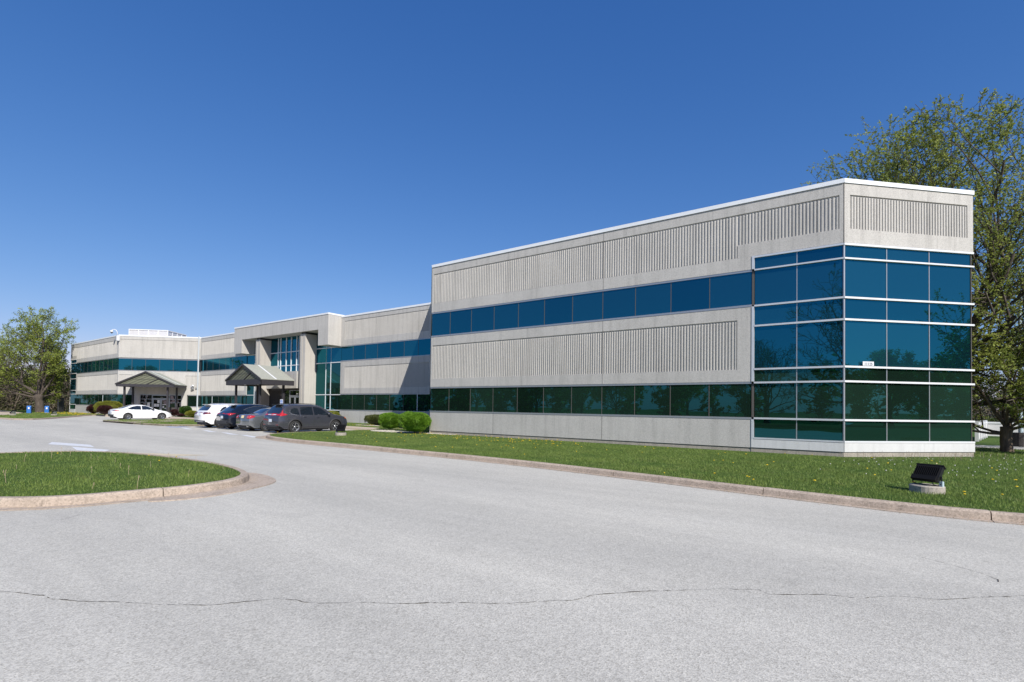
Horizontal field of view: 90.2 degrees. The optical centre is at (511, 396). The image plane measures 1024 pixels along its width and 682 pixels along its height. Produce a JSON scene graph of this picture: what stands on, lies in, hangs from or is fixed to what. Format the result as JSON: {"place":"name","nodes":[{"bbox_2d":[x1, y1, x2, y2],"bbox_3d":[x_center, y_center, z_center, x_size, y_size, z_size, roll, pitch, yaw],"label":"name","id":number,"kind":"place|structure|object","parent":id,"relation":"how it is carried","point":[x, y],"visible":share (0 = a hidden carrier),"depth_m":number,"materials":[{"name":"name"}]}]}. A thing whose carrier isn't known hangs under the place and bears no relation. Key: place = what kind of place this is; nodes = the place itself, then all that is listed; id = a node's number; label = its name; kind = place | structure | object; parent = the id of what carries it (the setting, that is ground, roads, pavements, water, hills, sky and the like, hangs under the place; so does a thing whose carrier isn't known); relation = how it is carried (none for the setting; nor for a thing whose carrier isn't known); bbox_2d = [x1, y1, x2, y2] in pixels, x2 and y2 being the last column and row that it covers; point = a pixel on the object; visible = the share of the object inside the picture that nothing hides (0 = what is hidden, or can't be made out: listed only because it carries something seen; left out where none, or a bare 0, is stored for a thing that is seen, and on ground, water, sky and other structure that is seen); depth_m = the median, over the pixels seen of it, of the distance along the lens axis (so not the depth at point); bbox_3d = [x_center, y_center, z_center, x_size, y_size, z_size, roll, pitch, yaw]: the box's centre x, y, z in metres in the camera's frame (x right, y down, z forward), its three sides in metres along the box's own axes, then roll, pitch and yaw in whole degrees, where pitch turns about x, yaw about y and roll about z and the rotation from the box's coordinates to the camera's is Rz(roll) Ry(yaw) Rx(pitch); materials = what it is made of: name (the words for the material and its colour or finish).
{"place":"outdoors","nodes":[
{"label":"outdoors","id":0,"kind":"place"},
{"bbox_2d":[0,450,239,495],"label":"island lawn","id":1,"kind":"structure","parent":0,"point":[144,482],"depth_m":10.85,"materials":[{"name":"plant"}]},
{"bbox_2d":[106,419,198,425],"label":"parking island lawn","id":2,"kind":"structure","parent":0,"point":[155,424],"depth_m":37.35,"materials":[{"name":"plant"}]},
{"bbox_2d":[1,409,999,445],"bbox_3d":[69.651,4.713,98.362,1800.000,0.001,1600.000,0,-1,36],"label":"ground","id":3,"kind":"structure","parent":0,"point":[992,440],"depth_m":34.20,"materials":[{"name":"green plant"}]},
{"bbox_2d":[0,353,47,395],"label":"tree","id":4,"kind":"object","parent":3,"relation":"on","point":[8,370],"visible":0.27,"depth_m":73.73,"materials":[{"name":"green plant"}]},
{"bbox_2d":[0,361,70,411],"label":"woods","id":5,"kind":"object","parent":3,"relation":"on","point":[12,401],"visible":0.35,"depth_m":86.77,"materials":[{"name":"plant"}]},
{"bbox_2d":[69,178,974,456],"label":"office building","id":6,"kind":"structure","parent":3,"relation":"on","point":[831,318],"depth_m":20.66,"materials":[{"name":"beige"}]},
{"bbox_2d":[129,329,186,336],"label":"rooftop screen","id":7,"kind":"object","parent":6,"relation":"on","point":[150,332],"visible":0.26,"depth_m":72.09,"materials":[{"name":"white metal"}]},
{"bbox_2d":[316,364,325,393],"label":"window","id":8,"kind":"structure","parent":6,"relation":"in","point":[320,368],"depth_m":47.47,"materials":[{"name":"green glass"}]},
{"bbox_2d":[331,363,340,393],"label":"window","id":9,"kind":"structure","parent":6,"relation":"in","point":[335,367],"depth_m":46.14,"materials":[{"name":"green glass"}]},
{"bbox_2d":[352,395,363,409],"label":"window","id":10,"kind":"structure","parent":6,"relation":"in","point":[357,400],"depth_m":44.18,"materials":[{"name":"green glass"}]},
{"bbox_2d":[364,395,376,409],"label":"window","id":11,"kind":"structure","parent":6,"relation":"in","point":[370,400],"depth_m":43.21,"materials":[{"name":"green glass"}]},
{"bbox_2d":[365,344,377,358],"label":"window","id":12,"kind":"structure","parent":6,"relation":"in","point":[371,349],"depth_m":43.29,"materials":[{"name":"blue glass"}]},
{"bbox_2d":[377,394,389,410],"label":"window","id":13,"kind":"structure","parent":6,"relation":"in","point":[382,400],"depth_m":42.24,"materials":[{"name":"green glass"}]},
{"bbox_2d":[378,342,390,357],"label":"window","id":14,"kind":"structure","parent":6,"relation":"in","point":[383,348],"depth_m":42.34,"materials":[{"name":"blue glass"}]},
{"bbox_2d":[390,394,402,410],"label":"window","id":15,"kind":"structure","parent":6,"relation":"in","point":[396,400],"depth_m":41.31,"materials":[{"name":"green glass"}]},
{"bbox_2d":[391,341,403,356],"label":"window","id":16,"kind":"structure","parent":6,"relation":"in","point":[397,348],"depth_m":41.39,"materials":[{"name":"blue glass"}]},
{"bbox_2d":[403,394,416,410],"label":"window","id":17,"kind":"structure","parent":6,"relation":"in","point":[409,400],"depth_m":40.37,"materials":[{"name":"green glass"}]},
{"bbox_2d":[404,340,417,355],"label":"window","id":18,"kind":"structure","parent":6,"relation":"in","point":[410,347],"depth_m":40.45,"materials":[{"name":"blue glass"}]},
{"bbox_2d":[417,394,429,410],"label":"window","id":19,"kind":"structure","parent":6,"relation":"in","point":[423,399],"depth_m":39.49,"materials":[{"name":"green glass"}]},
{"bbox_2d":[418,339,430,354],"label":"window","id":20,"kind":"structure","parent":6,"relation":"in","point":[424,346],"depth_m":39.58,"materials":[{"name":"blue glass"}]},
{"bbox_2d":[431,388,448,410],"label":"window","id":21,"kind":"structure","parent":6,"relation":"in","point":[439,396],"depth_m":28.34,"materials":[{"name":"green glass"}]},
{"bbox_2d":[432,312,449,335],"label":"window","id":22,"kind":"structure","parent":6,"relation":"in","point":[440,321],"depth_m":28.43,"materials":[{"name":"blue glass"}]},
{"bbox_2d":[449,388,469,410],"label":"window","id":23,"kind":"structure","parent":6,"relation":"in","point":[459,398],"depth_m":27.49,"materials":[{"name":"green glass"}]},
{"bbox_2d":[450,309,470,333],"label":"window","id":24,"kind":"structure","parent":6,"relation":"in","point":[460,322],"depth_m":27.58,"materials":[{"name":"blue glass"}]},
{"bbox_2d":[470,388,492,411],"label":"window","id":25,"kind":"structure","parent":6,"relation":"in","point":[481,399],"depth_m":26.59,"materials":[{"name":"green glass"}]},
{"bbox_2d":[471,306,493,331],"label":"window","id":26,"kind":"structure","parent":6,"relation":"in","point":[482,318],"depth_m":26.67,"materials":[{"name":"blue glass"}]},
{"bbox_2d":[493,387,516,411],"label":"window","id":27,"kind":"structure","parent":6,"relation":"in","point":[504,398],"depth_m":25.71,"materials":[{"name":"green glass"}]},
{"bbox_2d":[494,303,517,329],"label":"window","id":28,"kind":"structure","parent":6,"relation":"in","point":[505,316],"depth_m":25.80,"materials":[{"name":"blue glass"}]},
{"bbox_2d":[517,387,542,412],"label":"window","id":29,"kind":"structure","parent":6,"relation":"in","point":[530,399],"depth_m":24.81,"materials":[{"name":"green glass"}]},
{"bbox_2d":[519,299,543,326],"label":"window","id":30,"kind":"structure","parent":6,"relation":"in","point":[531,313],"depth_m":24.90,"materials":[{"name":"blue glass"}]},
{"bbox_2d":[544,386,570,413],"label":"window","id":31,"kind":"structure","parent":6,"relation":"in","point":[556,399],"depth_m":23.91,"materials":[{"name":"green glass"}]},
{"bbox_2d":[545,296,571,324],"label":"window","id":32,"kind":"structure","parent":6,"relation":"in","point":[557,310],"depth_m":24.01,"materials":[{"name":"blue glass"}]},
{"bbox_2d":[572,386,601,413],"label":"window","id":33,"kind":"structure","parent":6,"relation":"in","point":[585,399],"depth_m":23.03,"materials":[{"name":"green glass"}]},
{"bbox_2d":[573,292,602,321],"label":"window","id":34,"kind":"structure","parent":6,"relation":"in","point":[586,307],"depth_m":23.11,"materials":[{"name":"blue glass"}]},
{"bbox_2d":[602,386,633,414],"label":"window","id":35,"kind":"structure","parent":6,"relation":"in","point":[618,400],"depth_m":22.13,"materials":[{"name":"green glass"}]},
{"bbox_2d":[603,287,634,318],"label":"window","id":36,"kind":"structure","parent":6,"relation":"in","point":[621,302],"depth_m":22.23,"materials":[{"name":"blue glass"}]},
{"bbox_2d":[635,385,669,415],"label":"window","id":37,"kind":"structure","parent":6,"relation":"in","point":[649,399],"depth_m":21.24,"materials":[{"name":"green glass"}]},
{"bbox_2d":[636,283,670,315],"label":"window","id":38,"kind":"structure","parent":6,"relation":"in","point":[651,299],"depth_m":21.32,"materials":[{"name":"blue glass"}]},
{"bbox_2d":[670,384,708,415],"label":"window","id":39,"kind":"structure","parent":6,"relation":"in","point":[686,400],"depth_m":20.34,"materials":[{"name":"green glass"}]},
{"bbox_2d":[671,278,708,311],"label":"window","id":40,"kind":"structure","parent":6,"relation":"in","point":[688,295],"depth_m":20.45,"materials":[{"name":"blue glass"}]},
{"bbox_2d":[709,384,750,416],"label":"window","id":41,"kind":"structure","parent":6,"relation":"in","point":[725,400],"depth_m":19.46,"materials":[{"name":"green glass"}]},
{"bbox_2d":[710,272,751,308],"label":"window","id":42,"kind":"structure","parent":6,"relation":"in","point":[734,289],"depth_m":19.54,"materials":[{"name":"blue glass"}]},
{"bbox_2d":[751,306,754,381],"bbox_3d":[9.006,-1.971,19.050,0.085,2.800,0.172,0,-1,36],"label":"window frame","id":43,"kind":"structure","parent":6,"relation":"in","point":[753,308],"depth_m":18.99,"materials":[{"name":"silver metal"}]},
{"bbox_2d":[754,419,795,438],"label":"window","id":44,"kind":"structure","parent":6,"relation":"in","point":[763,428],"depth_m":18.54,"materials":[{"name":"green glass"}]},
{"bbox_2d":[754,383,795,417],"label":"window","id":45,"kind":"structure","parent":6,"relation":"in","point":[772,400],"depth_m":18.56,"materials":[{"name":"green glass"}]},
{"bbox_2d":[755,369,795,381],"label":"window","id":46,"kind":"structure","parent":6,"relation":"in","point":[777,374],"depth_m":18.57,"materials":[{"name":"green glass"}]},
{"bbox_2d":[755,324,795,367],"bbox_3d":[9.603,-1.837,18.616,1.366,1.550,0.031,0,-1,36],"label":"window","id":47,"kind":"structure","parent":6,"relation":"in","point":[775,346],"depth_m":18.59,"materials":[{"name":"blue glass"}]},
{"bbox_2d":[755,303,795,324],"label":"window","id":48,"kind":"structure","parent":6,"relation":"in","point":[782,313],"depth_m":18.62,"materials":[{"name":"blue glass"}]},
{"bbox_2d":[755,266,795,304],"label":"window","id":49,"kind":"structure","parent":6,"relation":"in","point":[775,285],"depth_m":18.64,"materials":[{"name":"blue glass"}]},
{"bbox_2d":[755,252,795,268],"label":"window","id":50,"kind":"structure","parent":6,"relation":"in","point":[789,258],"depth_m":18.67,"materials":[{"name":"blue glass"}]},
{"bbox_2d":[797,420,841,440],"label":"window","id":51,"kind":"structure","parent":6,"relation":"in","point":[806,429],"depth_m":17.73,"materials":[{"name":"green glass"}]},
{"bbox_2d":[797,382,841,418],"bbox_3d":[10.699,0.126,17.766,1.356,1.260,0.032,0,-1,36],"label":"window","id":52,"kind":"structure","parent":6,"relation":"in","point":[823,400],"depth_m":17.74,"materials":[{"name":"green glass"}]},
{"bbox_2d":[797,368,841,380],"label":"window","id":53,"kind":"structure","parent":6,"relation":"in","point":[811,374],"depth_m":17.77,"materials":[{"name":"green glass"}]},
{"bbox_2d":[797,321,842,366],"bbox_3d":[10.726,-1.838,17.806,1.356,1.550,0.033,0,-1,36],"label":"window","id":54,"kind":"structure","parent":6,"relation":"in","point":[818,343],"depth_m":17.79,"materials":[{"name":"blue glass"}]},
{"bbox_2d":[797,299,842,321],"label":"window","id":55,"kind":"structure","parent":6,"relation":"in","point":[824,309],"depth_m":17.80,"materials":[{"name":"blue glass"}]},
{"bbox_2d":[797,259,842,300],"bbox_3d":[10.757,-4.068,17.852,1.356,1.290,0.033,0,-1,36],"label":"window","id":56,"kind":"structure","parent":6,"relation":"in","point":[818,280],"depth_m":17.83,"materials":[{"name":"blue glass"}]},
{"bbox_2d":[798,245,842,262],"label":"window","id":57,"kind":"structure","parent":6,"relation":"in","point":[837,251],"depth_m":17.84,"materials":[{"name":"blue glass"}]},
{"bbox_2d":[845,421,885,440],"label":"window","id":58,"kind":"structure","parent":6,"relation":"in","point":[854,430],"depth_m":17.46,"materials":[{"name":"green glass"}]},
{"bbox_2d":[845,382,885,419],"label":"window","id":59,"kind":"structure","parent":6,"relation":"in","point":[862,400],"depth_m":17.48,"materials":[{"name":"green glass"}]},
{"bbox_2d":[845,368,885,380],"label":"window","id":60,"kind":"structure","parent":6,"relation":"in","point":[859,374],"depth_m":17.51,"materials":[{"name":"green glass"}]},
{"bbox_2d":[845,321,885,366],"bbox_3d":[12.127,-1.824,17.538,1.666,1.550,0.030,1,-1,-9],"label":"window","id":61,"kind":"structure","parent":6,"relation":"in","point":[864,340],"depth_m":17.53,"materials":[{"name":"blue glass"}]},
{"bbox_2d":[845,299,885,319],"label":"window","id":62,"kind":"structure","parent":6,"relation":"in","point":[854,308],"depth_m":17.55,"materials":[{"name":"blue glass"}]},
{"bbox_2d":[845,259,885,297],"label":"window","id":63,"kind":"structure","parent":6,"relation":"in","point":[862,278],"depth_m":17.57,"materials":[{"name":"blue glass"}]},
{"bbox_2d":[845,245,885,259],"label":"window","id":64,"kind":"structure","parent":6,"relation":"in","point":[850,251],"depth_m":17.59,"materials":[{"name":"blue glass"}]},
{"bbox_2d":[887,249,927,262],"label":"window","id":65,"kind":"structure","parent":6,"relation":"in","point":[892,254],"depth_m":17.86,"materials":[{"name":"blue glass"}]},
{"bbox_2d":[887,422,928,440],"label":"window","id":66,"kind":"structure","parent":6,"relation":"in","point":[896,431],"depth_m":17.73,"materials":[{"name":"green glass"}]},
{"bbox_2d":[887,383,928,419],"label":"window","id":67,"kind":"structure","parent":6,"relation":"in","point":[904,401],"depth_m":17.76,"materials":[{"name":"green glass"}]},
{"bbox_2d":[887,369,928,381],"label":"window","id":68,"kind":"structure","parent":6,"relation":"in","point":[898,375],"depth_m":17.77,"materials":[{"name":"green glass"}]},
{"bbox_2d":[887,322,928,367],"bbox_3d":[13.809,-1.795,17.811,1.696,1.550,0.032,1,-1,-9],"label":"window","id":69,"kind":"structure","parent":6,"relation":"in","point":[907,343],"depth_m":17.80,"materials":[{"name":"blue glass"}]},
{"bbox_2d":[887,301,928,321],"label":"window","id":70,"kind":"structure","parent":6,"relation":"in","point":[896,310],"depth_m":17.82,"materials":[{"name":"blue glass"}]},
{"bbox_2d":[887,262,928,300],"bbox_3d":[13.841,-4.024,17.856,1.696,1.290,0.034,1,-1,-9],"label":"window","id":71,"kind":"structure","parent":6,"relation":"in","point":[904,281],"depth_m":17.84,"materials":[{"name":"blue glass"}]},
{"bbox_2d":[930,370,969,382],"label":"window","id":72,"kind":"structure","parent":6,"relation":"in","point":[938,376],"depth_m":18.05,"materials":[{"name":"green glass"}]},
{"bbox_2d":[930,324,969,368],"bbox_3d":[15.512,-1.766,18.086,1.706,1.550,0.033,1,-1,-9],"label":"window","id":73,"kind":"structure","parent":6,"relation":"in","point":[949,344],"depth_m":18.07,"materials":[{"name":"blue glass"}]},
{"bbox_2d":[930,303,969,323],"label":"window","id":74,"kind":"structure","parent":6,"relation":"in","point":[939,313],"depth_m":18.10,"materials":[{"name":"blue glass"}]},
{"bbox_2d":[930,265,969,302],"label":"window","id":75,"kind":"structure","parent":6,"relation":"in","point":[947,283],"depth_m":18.12,"materials":[{"name":"blue glass"}]},
{"bbox_2d":[930,252,969,265],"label":"window","id":76,"kind":"structure","parent":6,"relation":"in","point":[935,257],"depth_m":18.14,"materials":[{"name":"blue glass"}]},
{"bbox_2d":[930,422,970,440],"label":"window","id":77,"kind":"structure","parent":6,"relation":"in","point":[939,431],"depth_m":18.01,"materials":[{"name":"green glass"}]},
{"bbox_2d":[930,384,970,420],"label":"window","id":78,"kind":"structure","parent":6,"relation":"in","point":[947,402],"depth_m":18.03,"materials":[{"name":"green glass"}]},
{"bbox_2d":[970,255,971,440],"bbox_3d":[16.372,-1.760,18.278,0.030,6.670,0.170,1,-1,-9],"label":"window frame","id":79,"kind":"structure","parent":6,"relation":"in","point":[970,255],"depth_m":18.21,"materials":[{"name":"grey metal"}]},
{"bbox_2d":[972,378,1023,423],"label":"woods","id":80,"kind":"object","parent":3,"relation":"on","point":[988,412],"visible":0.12,"depth_m":68.55,"materials":[{"name":"green plant"}]},
{"bbox_2d":[975,420,1023,441],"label":"panel wall","id":81,"kind":"structure","parent":3,"relation":"on","point":[996,426],"depth_m":36.09,"materials":[{"name":"white metal"}]},
{"bbox_2d":[0,416,1023,681],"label":"asphalt lot","id":82,"kind":"structure","parent":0,"point":[316,540],"depth_m":4.84,"materials":[{"name":"grey asphalt"}]},
{"bbox_2d":[0,451,249,510],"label":"island kerb","id":83,"kind":"structure","parent":82,"relation":"on","point":[13,503],"depth_m":8.38,"materials":[{"name":"concrete"}]},
{"bbox_2d":[108,404,171,419],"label":"parked car","id":84,"kind":"object","parent":82,"relation":"on","point":[126,412],"visible":1,"depth_m":47.08,"materials":[{"name":"white paint"}]},
{"bbox_2d":[115,371,186,410],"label":"entrance canopy","id":85,"kind":"object","parent":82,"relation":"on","point":[148,379],"visible":0.88,"depth_m":58.22,"materials":[{"name":"grey metal"}]},
{"bbox_2d":[148,473,275,501],"bbox_3d":[-5.524,1.776,10.262,1.210,0.037,3.666,1,-1,-4],"label":"island apron","id":86,"kind":"object","parent":82,"relation":"on","point":[262,480],"visible":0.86,"depth_m":9.54,"materials":[{"name":"concrete"}]},
{"bbox_2d":[194,403,236,427],"bbox_3d":[-19.434,1.281,35.865,2.163,1.660,4.688,0,-1,36],"label":"parked car","id":87,"kind":"object","parent":82,"relation":"on","point":[205,414],"visible":0.35,"depth_m":34.02,"materials":[{"name":"white paint"}]},
{"bbox_2d":[216,404,270,428],"bbox_3d":[-16.976,1.288,34.144,2.135,1.644,4.668,0,-1,36],"label":"parked car","id":88,"kind":"object","parent":82,"relation":"on","point":[227,416],"visible":0.45,"depth_m":32.48,"materials":[{"name":"black paint"}]},
{"bbox_2d":[236,408,269,430],"bbox_3d":[-14.817,1.385,32.437,2.048,1.439,4.628,0,-1,36],"label":"parked car","id":89,"kind":"object","parent":82,"relation":"on","point":[252,421],"visible":0.39,"depth_m":30.60,"materials":[{"name":"grey paint"}]},
{"bbox_2d":[225,364,293,404],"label":"entrance canopy","id":90,"kind":"object","parent":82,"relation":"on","point":[257,376],"visible":0.86,"depth_m":46.98,"materials":[{"name":"grey metal"}]},
{"bbox_2d":[263,403,346,431],"bbox_3d":[-12.318,1.248,30.740,2.125,1.714,4.628,0,-1,36],"label":"parked car","id":91,"kind":"object","parent":82,"relation":"on","point":[292,417],"visible":0.95,"depth_m":29.53,"materials":[{"name":"grey paint"}]},
{"bbox_2d":[17,588,1023,604],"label":"pavement crack","id":92,"kind":"object","parent":82,"relation":"on","point":[462,602],"visible":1,"depth_m":4.28,"materials":[{"name":"grey asphalt"}]},
{"bbox_2d":[265,428,1023,524],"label":"lawn kerb","id":93,"kind":"structure","parent":82,"relation":"on","point":[950,512],"depth_m":10.19,"materials":[{"name":"concrete"}]},
{"bbox_2d":[0,0,1023,409],"label":"sky","id":94,"kind":"structure","parent":0,"point":[191,168],"materials":[{"name":"blue"}]},
{"bbox_2d":[270,427,1023,512],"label":"lawn","id":95,"kind":"structure","parent":0,"point":[815,473],"depth_m":14.42,"materials":[{"name":"plant"}]},
{"bbox_2d":[378,412,400,429],"bbox_3d":[-7.660,1.528,32.043,1.364,1.160,1.311,0,-1,36],"label":"boxwood shrub","id":96,"kind":"object","parent":95,"relation":"on","point":[389,420],"visible":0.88,"depth_m":31.65,"materials":[{"name":"green plant"}]},
{"bbox_2d":[400,411,431,433],"bbox_3d":[-5.321,1.430,28.152,1.595,1.260,1.574,0,-1,36],"label":"boxwood shrub","id":97,"kind":"object","parent":95,"relation":"on","point":[416,422],"visible":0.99,"depth_m":27.70,"materials":[{"name":"green plant"}]},
{"bbox_2d":[800,87,1023,420],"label":"honey locust","id":98,"kind":"object","parent":95,"relation":"on","point":[1001,272],"visible":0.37,"depth_m":21.43,"materials":[{"name":"green plant"}]},
{"bbox_2d":[909,463,945,494],"bbox_3d":[7.973,1.591,9.805,0.547,0.595,0.547,1,-1,-26],"label":"floodlight","id":99,"kind":"object","parent":95,"relation":"on","point":[928,472],"visible":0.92,"depth_m":9.71,"materials":[{"name":"black metal"}]},
{"bbox_2d":[972,325,1023,451],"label":"young tree","id":100,"kind":"object","parent":95,"relation":"on","point":[1007,429],"visible":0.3,"depth_m":20.50,"materials":[{"name":"green plant"}]},
{"bbox_2d":[1012,298,1023,446],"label":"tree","id":101,"kind":"object","parent":95,"relation":"on","point":[1018,439],"visible":0.34,"depth_m":26.49,"materials":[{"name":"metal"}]},
{"bbox_2d":[974,446,1023,459],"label":"grass","id":102,"kind":"structure","parent":0,"point":[985,449],"depth_m":19.43,"materials":[{"name":"green plant"}]},
{"bbox_2d":[975,445,1023,449],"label":"drive","id":103,"kind":"structure","parent":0,"point":[991,446],"depth_m":26.11,"materials":[{"name":"concrete"}]},
{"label":"far lawn","id":104,"kind":"structure","parent":0,"visible":0},
{"bbox_2d":[0,306,78,412],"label":"tree","id":105,"kind":"object","parent":104,"relation":"on","point":[51,365],"visible":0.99,"depth_m":67.60,"materials":[{"name":"green plant"}]},
{"bbox_2d":[0,412,101,418],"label":"grass","id":106,"kind":"structure","parent":104,"relation":"on","point":[31,415],"depth_m":52.73,"materials":[{"name":"green plant"}]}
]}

